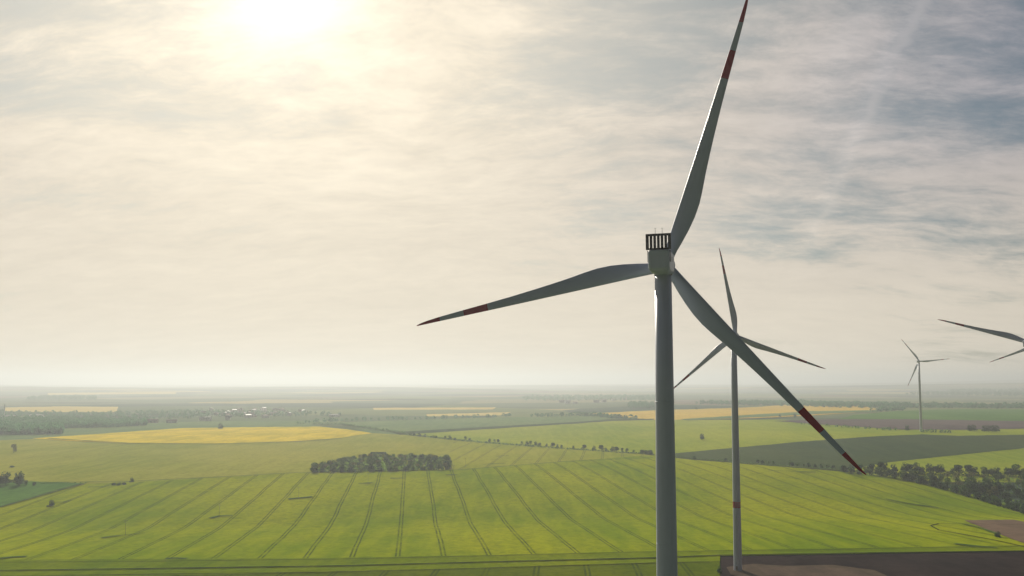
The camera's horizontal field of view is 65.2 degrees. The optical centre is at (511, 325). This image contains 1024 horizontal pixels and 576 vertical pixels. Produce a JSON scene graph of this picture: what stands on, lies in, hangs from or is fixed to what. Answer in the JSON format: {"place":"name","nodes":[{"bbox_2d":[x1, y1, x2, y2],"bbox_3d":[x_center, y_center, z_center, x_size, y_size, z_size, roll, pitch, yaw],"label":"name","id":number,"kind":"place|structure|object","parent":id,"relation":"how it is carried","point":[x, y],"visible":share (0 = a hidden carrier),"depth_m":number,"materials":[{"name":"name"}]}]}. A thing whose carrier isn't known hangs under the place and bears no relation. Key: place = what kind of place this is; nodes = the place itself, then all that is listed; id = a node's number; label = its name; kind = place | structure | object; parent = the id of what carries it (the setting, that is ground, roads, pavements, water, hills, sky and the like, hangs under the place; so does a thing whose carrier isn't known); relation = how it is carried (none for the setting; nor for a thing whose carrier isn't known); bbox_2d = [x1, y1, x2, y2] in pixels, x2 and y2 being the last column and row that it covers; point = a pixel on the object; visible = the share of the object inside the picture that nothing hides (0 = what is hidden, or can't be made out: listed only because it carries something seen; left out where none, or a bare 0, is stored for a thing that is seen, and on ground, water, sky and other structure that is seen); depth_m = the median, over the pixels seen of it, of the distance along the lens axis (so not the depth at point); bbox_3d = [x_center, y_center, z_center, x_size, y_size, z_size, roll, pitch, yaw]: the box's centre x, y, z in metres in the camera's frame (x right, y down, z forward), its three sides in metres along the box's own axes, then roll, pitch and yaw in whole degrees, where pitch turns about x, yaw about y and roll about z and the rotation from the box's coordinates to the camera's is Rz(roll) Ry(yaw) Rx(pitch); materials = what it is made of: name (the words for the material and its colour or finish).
{"place":"outdoors","nodes":[
{"label":"outdoors","id":0,"kind":"place"},
{"bbox_2d":[0,483,83,506],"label":"field edge","id":1,"kind":"object","parent":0,"point":[41,494],"visible":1,"depth_m":673.70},
{"bbox_2d":[5,406,117,411],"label":"grain field","id":2,"kind":"structure","parent":0,"point":[70,408],"depth_m":2650.02,"materials":[{"name":"plant"}]},
{"bbox_2d":[48,392,175,394],"bbox_3d":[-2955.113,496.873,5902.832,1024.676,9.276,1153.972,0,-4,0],"label":"grain field","id":3,"kind":"structure","parent":0,"point":[97,393],"depth_m":5899.22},
{"bbox_2d":[0,420,371,439],"bbox_3d":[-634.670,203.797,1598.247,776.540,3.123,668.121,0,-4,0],"label":"meadow","id":4,"kind":"structure","parent":0,"point":[114,429],"depth_m":1632.71,"materials":[{"name":"plant"}]},
{"bbox_2d":[49,438,340,443],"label":"field edge","id":5,"kind":"object","parent":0,"point":[185,443],"visible":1,"depth_m":1195.13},
{"bbox_2d":[35,427,368,442],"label":"rapeseed field","id":6,"kind":"structure","parent":0,"point":[231,435],"depth_m":1356.11,"materials":[{"name":"plant"}]},
{"bbox_2d":[0,433,521,483],"bbox_3d":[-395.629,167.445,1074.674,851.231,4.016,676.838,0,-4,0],"label":"pale field","id":7,"kind":"structure","parent":0,"point":[43,460],"depth_m":989.05,"materials":[{"name":"plant"}]},
{"bbox_2d":[310,462,317,470],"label":"tree","id":8,"kind":"object","parent":7,"relation":"on","point":[313,467],"visible":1,"depth_m":822.48,"materials":[{"name":"green plant"}]},
{"bbox_2d":[329,464,336,471],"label":"tree","id":9,"kind":"object","parent":7,"relation":"on","point":[332,466],"visible":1,"depth_m":825.44,"materials":[{"name":"green plant"}]},
{"bbox_2d":[435,461,442,469],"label":"tree","id":10,"kind":"object","parent":7,"relation":"on","point":[438,466],"visible":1,"depth_m":848.60,"materials":[{"name":"green plant"}]},
{"bbox_2d":[32,457,652,482],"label":"field edge","id":11,"kind":"object","parent":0,"point":[297,472],"visible":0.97,"depth_m":799.77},
{"bbox_2d":[0,555,719,575],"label":"headland","id":12,"kind":"structure","parent":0,"point":[162,572],"depth_m":394.23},
{"bbox_2d":[22,561,708,575],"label":"wheel track","id":13,"kind":"structure","parent":0,"point":[343,571],"depth_m":385.65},
{"bbox_2d":[373,407,495,409],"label":"grain field","id":14,"kind":"structure","parent":0,"point":[459,408],"depth_m":2740.60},
{"bbox_2d":[172,561,719,575],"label":"field","id":15,"kind":"structure","parent":0,"point":[709,568],"depth_m":385.13,"materials":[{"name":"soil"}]},
{"bbox_2d":[417,0,865,575],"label":"wind turbine","id":16,"kind":"object","parent":15,"relation":"on","point":[667,276],"visible":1,"depth_m":159.51,"materials":[{"name":"paint"}]},
{"bbox_2d":[427,412,509,415],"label":"grain field","id":17,"kind":"structure","parent":0,"point":[481,414],"depth_m":2251.06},
{"bbox_2d":[301,416,638,434],"bbox_3d":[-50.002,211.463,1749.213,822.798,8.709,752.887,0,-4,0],"label":"green field","id":18,"kind":"structure","parent":0,"point":[419,425],"depth_m":1786.73,"materials":[{"name":"plant"}]},
{"bbox_2d":[296,421,406,433],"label":"hedge","id":19,"kind":"object","parent":18,"relation":"on","point":[361,426],"visible":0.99,"depth_m":1571.71,"materials":[{"name":"green plant"}]},
{"bbox_2d":[305,413,511,422],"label":"tree belt","id":20,"kind":"object","parent":18,"relation":"on","point":[456,416],"visible":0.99,"depth_m":1959.83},
{"bbox_2d":[530,411,637,418],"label":"tree belt","id":21,"kind":"object","parent":18,"relation":"on","point":[607,415],"visible":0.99,"depth_m":2085.07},
{"bbox_2d":[0,455,1023,559],"bbox_3d":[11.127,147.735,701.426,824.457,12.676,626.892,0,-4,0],"label":"green field","id":22,"kind":"structure","parent":0,"point":[593,505],"depth_m":598.99,"materials":[{"name":"plant"}]},
{"bbox_2d":[839,465,847,471],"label":"tree","id":23,"kind":"object","parent":22,"relation":"on","point":[843,467],"visible":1,"depth_m":847.60,"materials":[{"name":"green plant"}]},
{"bbox_2d":[891,471,899,477],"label":"tree","id":24,"kind":"object","parent":22,"relation":"on","point":[894,474],"visible":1,"depth_m":811.20,"materials":[{"name":"green plant"}]},
{"bbox_2d":[899,470,906,479],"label":"tree","id":25,"kind":"object","parent":22,"relation":"on","point":[902,475],"visible":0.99,"depth_m":806.12,"materials":[{"name":"green plant"}]},
{"bbox_2d":[907,475,915,480],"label":"tree","id":26,"kind":"object","parent":22,"relation":"on","point":[912,477],"visible":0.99,"depth_m":795.27,"materials":[{"name":"green plant"}]},
{"bbox_2d":[915,476,923,483],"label":"tree","id":27,"kind":"object","parent":22,"relation":"on","point":[919,479],"visible":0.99,"depth_m":784.36,"materials":[{"name":"green plant"}]},
{"bbox_2d":[920,475,929,483],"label":"tree","id":28,"kind":"object","parent":22,"relation":"on","point":[924,480],"visible":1,"depth_m":782.52,"materials":[{"name":"green plant"}]},
{"bbox_2d":[929,480,935,486],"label":"tree","id":29,"kind":"object","parent":22,"relation":"on","point":[932,483],"visible":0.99,"depth_m":769.57,"materials":[{"name":"green plant"}]},
{"bbox_2d":[935,482,942,488],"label":"tree","id":30,"kind":"object","parent":22,"relation":"on","point":[939,484],"visible":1,"depth_m":759.80,"materials":[{"name":"green plant"}]},
{"bbox_2d":[940,484,949,489],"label":"tree","id":31,"kind":"object","parent":22,"relation":"on","point":[944,486],"visible":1,"depth_m":752.26,"materials":[{"name":"green plant"}]},
{"bbox_2d":[952,486,960,493],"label":"tree","id":32,"kind":"object","parent":22,"relation":"on","point":[956,489],"visible":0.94,"depth_m":734.89,"materials":[{"name":"green plant"}]},
{"bbox_2d":[958,485,966,494],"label":"tree","id":33,"kind":"object","parent":22,"relation":"on","point":[962,487],"visible":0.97,"depth_m":724.46,"materials":[{"name":"green plant"}]},
{"bbox_2d":[964,488,971,496],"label":"tree","id":34,"kind":"object","parent":22,"relation":"on","point":[968,493],"visible":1,"depth_m":718.76,"materials":[{"name":"green plant"}]},
{"bbox_2d":[930,523,1023,546],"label":"wheel track","id":35,"kind":"structure","parent":22,"relation":"on","point":[965,534],"depth_m":520.15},
{"bbox_2d":[973,492,981,498],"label":"tree","id":36,"kind":"object","parent":22,"relation":"on","point":[976,495],"visible":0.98,"depth_m":706.76,"materials":[{"name":"green plant"}]},
{"bbox_2d":[985,493,993,503],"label":"tree","id":37,"kind":"object","parent":22,"relation":"on","point":[988,499],"visible":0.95,"depth_m":686.62,"materials":[{"name":"green plant"}]},
{"bbox_2d":[965,520,1023,542],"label":"bare patch","id":38,"kind":"object","parent":22,"relation":"on","point":[1014,529],"visible":0.98,"depth_m":538.46,"materials":[{"name":"beige soil"}]},
{"bbox_2d":[991,495,998,503],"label":"tree","id":39,"kind":"object","parent":22,"relation":"on","point":[995,498],"visible":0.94,"depth_m":680.11,"materials":[{"name":"green plant"}]},
{"bbox_2d":[1002,498,1011,507],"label":"tree","id":40,"kind":"object","parent":22,"relation":"on","point":[1007,502],"visible":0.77,"depth_m":663.29,"materials":[{"name":"green plant"}]},
{"bbox_2d":[1009,500,1019,510],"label":"tree","id":41,"kind":"object","parent":22,"relation":"on","point":[1014,506],"visible":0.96,"depth_m":649.61,"materials":[{"name":"green plant"}]},
{"bbox_2d":[0,380,1023,574],"bbox_3d":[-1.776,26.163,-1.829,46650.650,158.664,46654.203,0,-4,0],"label":"ground","id":42,"kind":"structure","parent":0,"point":[352,401],"depth_m":4667.83,"materials":[{"name":"plant"}]},
{"bbox_2d":[0,471,12,484],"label":"tree","id":43,"kind":"object","parent":42,"relation":"on","point":[6,479],"visible":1,"depth_m":730.39,"materials":[{"name":"green plant"}]},
{"bbox_2d":[12,471,24,484],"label":"tree","id":44,"kind":"object","parent":42,"relation":"on","point":[19,480],"visible":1,"depth_m":727.32,"materials":[{"name":"green plant"}]},
{"bbox_2d":[0,421,64,434],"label":"wood","id":45,"kind":"object","parent":42,"relation":"on","point":[27,427],"visible":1,"depth_m":1409.70,"materials":[{"name":"plant"}]},
{"bbox_2d":[0,481,78,505],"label":"green patch","id":46,"kind":"object","parent":42,"relation":"on","point":[11,492],"visible":0.91,"depth_m":704.23,"materials":[{"name":"plant"}]},
{"bbox_2d":[26,394,96,399],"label":"wood","id":47,"kind":"object","parent":42,"relation":"on","point":[71,397],"visible":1,"depth_m":4189.57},
{"bbox_2d":[0,415,129,423],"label":"wood","id":48,"kind":"object","parent":42,"relation":"on","point":[39,419],"visible":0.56,"depth_m":1791.62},
{"bbox_2d":[61,417,147,427],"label":"wood","id":49,"kind":"object","parent":42,"relation":"on","point":[99,422],"visible":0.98,"depth_m":1649.05,"materials":[{"name":"plant"}]},
{"bbox_2d":[148,419,158,422],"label":"barn","id":50,"kind":"structure","parent":42,"relation":"on","point":[153,420],"depth_m":1797.26,"materials":[{"name":"beige paint"}]},
{"bbox_2d":[0,408,341,418],"bbox_3d":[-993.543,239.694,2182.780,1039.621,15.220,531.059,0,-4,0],"label":"wood","id":51,"kind":"object","parent":42,"relation":"on","point":[120,413],"visible":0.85,"depth_m":2190.75,"materials":[{"name":"plant"}]},
{"bbox_2d":[166,419,177,422],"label":"barn","id":52,"kind":"structure","parent":42,"relation":"on","point":[171,420],"depth_m":1799.10,"materials":[{"name":"white paint"}]},
{"bbox_2d":[312,454,449,471],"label":"trees","id":53,"kind":"object","parent":42,"relation":"on","point":[383,466],"visible":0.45,"depth_m":861.20,"materials":[{"name":"green plant"}]},
{"bbox_2d":[521,394,654,400],"bbox_3d":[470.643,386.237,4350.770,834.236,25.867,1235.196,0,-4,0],"label":"wood","id":54,"kind":"object","parent":42,"relation":"on","point":[579,397],"visible":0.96,"depth_m":4229.57,"materials":[{"name":"plant"}]},
{"bbox_2d":[628,401,654,407],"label":"wood","id":55,"kind":"object","parent":42,"relation":"on","point":[638,404],"visible":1,"depth_m":2623.17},
{"bbox_2d":[696,399,1023,408],"bbox_3d":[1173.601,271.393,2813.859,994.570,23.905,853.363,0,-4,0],"label":"wood","id":56,"kind":"object","parent":42,"relation":"on","point":[839,403],"visible":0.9,"depth_m":2575.65,"materials":[{"name":"plant"}]},
{"bbox_2d":[877,462,885,469],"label":"tree","id":57,"kind":"object","parent":42,"relation":"on","point":[879,464],"visible":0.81,"depth_m":858.72,"materials":[{"name":"green plant"}]},
{"bbox_2d":[929,475,939,482],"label":"tree","id":58,"kind":"object","parent":42,"relation":"on","point":[934,477],"visible":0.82,"depth_m":780.67,"materials":[{"name":"green plant"}]},
{"bbox_2d":[867,474,1023,506],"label":"undergrowth","id":59,"kind":"object","parent":42,"relation":"on","point":[979,483],"visible":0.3,"depth_m":796.77,"materials":[{"name":"green plant"}]},
{"bbox_2d":[906,388,1023,395],"bbox_3d":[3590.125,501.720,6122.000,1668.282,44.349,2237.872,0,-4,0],"label":"wood","id":60,"kind":"object","parent":42,"relation":"on","point":[995,392],"visible":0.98,"depth_m":5747.60,"materials":[{"name":"plant"}]},
{"bbox_2d":[964,465,973,472],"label":"tree","id":61,"kind":"object","parent":42,"relation":"on","point":[970,468],"visible":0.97,"depth_m":838.52,"materials":[{"name":"green plant"}]},
{"bbox_2d":[963,476,976,487],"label":"tree","id":62,"kind":"object","parent":42,"relation":"on","point":[970,478],"visible":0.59,"depth_m":754.45,"materials":[{"name":"green plant"}]},
{"bbox_2d":[967,479,978,490],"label":"tree","id":63,"kind":"object","parent":42,"relation":"on","point":[972,485],"visible":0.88,"depth_m":742.25,"materials":[{"name":"green plant"}]},
{"bbox_2d":[974,480,987,493],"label":"tree","id":64,"kind":"object","parent":42,"relation":"on","point":[982,489],"visible":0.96,"depth_m":735.88,"materials":[{"name":"green plant"}]},
{"bbox_2d":[988,479,1003,492],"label":"tree","id":65,"kind":"object","parent":42,"relation":"on","point":[995,483],"visible":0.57,"depth_m":738.15,"materials":[{"name":"green plant"}]},
{"bbox_2d":[997,471,1003,478],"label":"tree","id":66,"kind":"object","parent":42,"relation":"on","point":[1001,475],"visible":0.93,"depth_m":807.09,"materials":[{"name":"green plant"}]},
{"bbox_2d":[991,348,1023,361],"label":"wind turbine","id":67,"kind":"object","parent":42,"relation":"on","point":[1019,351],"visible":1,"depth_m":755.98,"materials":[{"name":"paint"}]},
{"bbox_2d":[1005,484,1012,491],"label":"tree","id":68,"kind":"object","parent":42,"relation":"on","point":[1007,487],"visible":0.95,"depth_m":743.72,"materials":[{"name":"green plant"}]},
{"bbox_2d":[1012,488,1022,497],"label":"tree","id":69,"kind":"object","parent":42,"relation":"on","point":[1017,491],"visible":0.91,"depth_m":716.92,"materials":[{"name":"green plant"}]},
{"bbox_2d":[0,545,1023,570],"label":"headland","id":70,"kind":"structure","parent":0,"point":[28,564],"depth_m":418.95,"materials":[{"name":"plant"}]},
{"bbox_2d":[0,550,1023,570],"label":"farm track","id":71,"kind":"structure","parent":0,"point":[512,561],"depth_m":410.15,"materials":[{"name":"soil"}]},
{"bbox_2d":[0,0,1023,384],"label":"sky","id":72,"kind":"structure","parent":0,"point":[193,192],"materials":[{"name":"white"}]},
{"bbox_2d":[393,419,653,434],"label":"soil strip","id":73,"kind":"object","parent":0,"point":[449,430],"visible":0.95,"depth_m":1623.48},
{"bbox_2d":[59,546,987,561],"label":"wheel track","id":74,"kind":"structure","parent":0,"point":[488,555],"depth_m":425.65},
{"bbox_2d":[449,441,655,469],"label":"pale field","id":75,"kind":"structure","parent":0,"point":[466,455],"depth_m":1012.75,"materials":[{"name":"plant"}]},
{"bbox_2d":[344,424,873,471],"bbox_3d":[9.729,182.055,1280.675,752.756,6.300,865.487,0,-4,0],"label":"hedge bank","id":76,"kind":"structure","parent":0,"point":[643,453],"depth_m":991.38,"materials":[{"name":"green plant"}]},
{"bbox_2d":[407,433,652,454],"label":"hedge","id":77,"kind":"object","parent":76,"relation":"on","point":[525,444],"visible":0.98,"depth_m":1179.78,"materials":[{"name":"green plant"}]},
{"bbox_2d":[675,455,873,472],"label":"hedge","id":78,"kind":"object","parent":76,"relation":"on","point":[754,463],"visible":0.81,"depth_m":915.40,"materials":[{"name":"green plant"}]},
{"bbox_2d":[405,419,1023,453],"bbox_3d":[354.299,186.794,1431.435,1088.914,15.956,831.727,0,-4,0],"label":"light green field","id":79,"kind":"structure","parent":0,"point":[637,436],"depth_m":1329.87,"materials":[{"name":"plant"}]},
{"bbox_2d":[800,422,896,429],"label":"tree belt","id":80,"kind":"object","parent":79,"relation":"on","point":[885,428],"visible":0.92,"depth_m":1370.10,"materials":[{"name":"green plant"}]},
{"bbox_2d":[901,339,945,429],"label":"wind turbine","id":81,"kind":"object","parent":79,"relation":"on","point":[919,386],"visible":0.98,"depth_m":1294.84,"materials":[{"name":"paint"}]},
{"bbox_2d":[920,428,950,432],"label":"tree belt","id":82,"kind":"object","parent":79,"relation":"on","point":[929,430],"visible":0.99,"depth_m":1259.30,"materials":[{"name":"green plant"}]},
{"bbox_2d":[593,405,874,419],"bbox_3d":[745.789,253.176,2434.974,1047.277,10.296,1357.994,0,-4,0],"label":"ripe field","id":83,"kind":"structure","parent":0,"point":[680,414],"depth_m":2181.42,"materials":[{"name":"plant"}]},
{"bbox_2d":[683,410,878,419],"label":"green strip","id":84,"kind":"object","parent":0,"point":[777,414],"visible":0.93,"depth_m":1959.76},
{"bbox_2d":[870,406,905,411],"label":"tree belt","id":85,"kind":"object","parent":84,"relation":"on","point":[902,408],"visible":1,"depth_m":2136.05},
{"bbox_2d":[727,564,886,575],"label":"turbine pad","id":86,"kind":"object","parent":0,"point":[751,570],"visible":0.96,"depth_m":387.93,"materials":[{"name":"gravel"}]},
{"bbox_2d":[674,248,825,570],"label":"wind turbine","id":87,"kind":"object","parent":86,"relation":"on","point":[737,545],"visible":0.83,"depth_m":390.28,"materials":[{"name":"paint"}]},
{"bbox_2d":[759,567,870,575],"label":"soil strip","id":88,"kind":"object","parent":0,"point":[798,571],"visible":1,"depth_m":382.05,"materials":[{"name":"soil"}]},
{"bbox_2d":[675,434,1023,470],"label":"dark green field","id":89,"kind":"structure","parent":0,"point":[864,451],"depth_m":1042.90,"materials":[{"name":"plant"}]},
{"bbox_2d":[720,551,1023,575],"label":"ploughed field","id":90,"kind":"structure","parent":0,"point":[972,564],"depth_m":405.29,"materials":[{"name":"soil"}]},
{"bbox_2d":[938,319,1023,346],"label":"wind turbine","id":91,"kind":"object","parent":90,"relation":"on","point":[1007,335],"visible":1,"depth_m":423.79,"materials":[{"name":"paint"}]},
{"bbox_2d":[785,419,1023,429],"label":"ploughed field","id":92,"kind":"structure","parent":0,"point":[926,424],"depth_m":1500.92,"materials":[{"name":"soil"}]},
{"bbox_2d":[840,409,1023,420],"bbox_3d":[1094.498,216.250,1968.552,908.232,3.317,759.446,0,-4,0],"label":"green field","id":93,"kind":"structure","parent":0,"point":[984,414],"depth_m":1887.14,"materials":[{"name":"plant"}]},
{"bbox_2d":[849,448,1023,481],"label":"light green field","id":94,"kind":"structure","parent":0,"point":[1002,459],"depth_m":927.48,"materials":[{"name":"plant"}]},
{"bbox_2d":[867,464,875,470],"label":"tree","id":95,"kind":"object","parent":94,"relation":"on","point":[870,466],"visible":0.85,"depth_m":853.40,"materials":[{"name":"green plant"}]},
{"bbox_2d":[877,467,884,475],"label":"tree","id":96,"kind":"object","parent":94,"relation":"on","point":[880,471],"visible":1,"depth_m":826.72,"materials":[{"name":"green plant"}]},
{"bbox_2d":[890,464,897,471],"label":"tree","id":97,"kind":"object","parent":94,"relation":"on","point":[894,468],"visible":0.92,"depth_m":851.04,"materials":[{"name":"green plant"}]},
{"bbox_2d":[900,462,908,471],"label":"tree","id":98,"kind":"object","parent":94,"relation":"on","point":[904,468],"visible":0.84,"depth_m":850.23,"materials":[{"name":"green plant"}]},
{"bbox_2d":[912,470,919,476],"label":"tree","id":99,"kind":"object","parent":94,"relation":"on","point":[914,473],"visible":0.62,"depth_m":811.96,"materials":[{"name":"green plant"}]},
{"bbox_2d":[913,462,921,472],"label":"tree","id":100,"kind":"object","parent":94,"relation":"on","point":[916,467],"visible":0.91,"depth_m":849.83,"materials":[{"name":"green plant"}]},
{"bbox_2d":[925,463,934,472],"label":"tree","id":101,"kind":"object","parent":94,"relation":"on","point":[929,468],"visible":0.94,"depth_m":846.41,"materials":[{"name":"green plant"}]},
{"bbox_2d":[935,464,945,473],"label":"tree","id":102,"kind":"object","parent":94,"relation":"on","point":[941,470],"visible":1,"depth_m":844.38,"materials":[{"name":"green plant"}]},
{"bbox_2d":[873,471,1020,476],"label":"hedge","id":103,"kind":"object","parent":94,"relation":"on","point":[978,474],"visible":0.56,"depth_m":831.81,"materials":[{"name":"green plant"}]},
{"bbox_2d":[952,465,965,472],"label":"tree","id":104,"kind":"object","parent":94,"relation":"on","point":[957,468],"visible":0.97,"depth_m":839.42,"materials":[{"name":"green plant"}]},
{"bbox_2d":[980,467,986,473],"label":"tree","id":105,"kind":"object","parent":94,"relation":"on","point":[983,471],"visible":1,"depth_m":832.09,"materials":[{"name":"green plant"}]},
{"bbox_2d":[1003,467,1011,474],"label":"tree","id":106,"kind":"object","parent":94,"relation":"on","point":[1007,472],"visible":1,"depth_m":825.82,"materials":[{"name":"green plant"}]},
{"bbox_2d":[1010,464,1020,474],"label":"tree","id":107,"kind":"object","parent":94,"relation":"on","point":[1014,468],"visible":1,"depth_m":823.85,"materials":[{"name":"green plant"}]},
{"bbox_2d":[954,543,996,547],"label":"weedy strip","id":108,"kind":"object","parent":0,"point":[972,545],"visible":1,"depth_m":452.86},
{"bbox_2d":[965,524,995,532],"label":"weedy strip","id":109,"kind":"object","parent":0,"point":[982,528],"visible":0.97,"depth_m":525.41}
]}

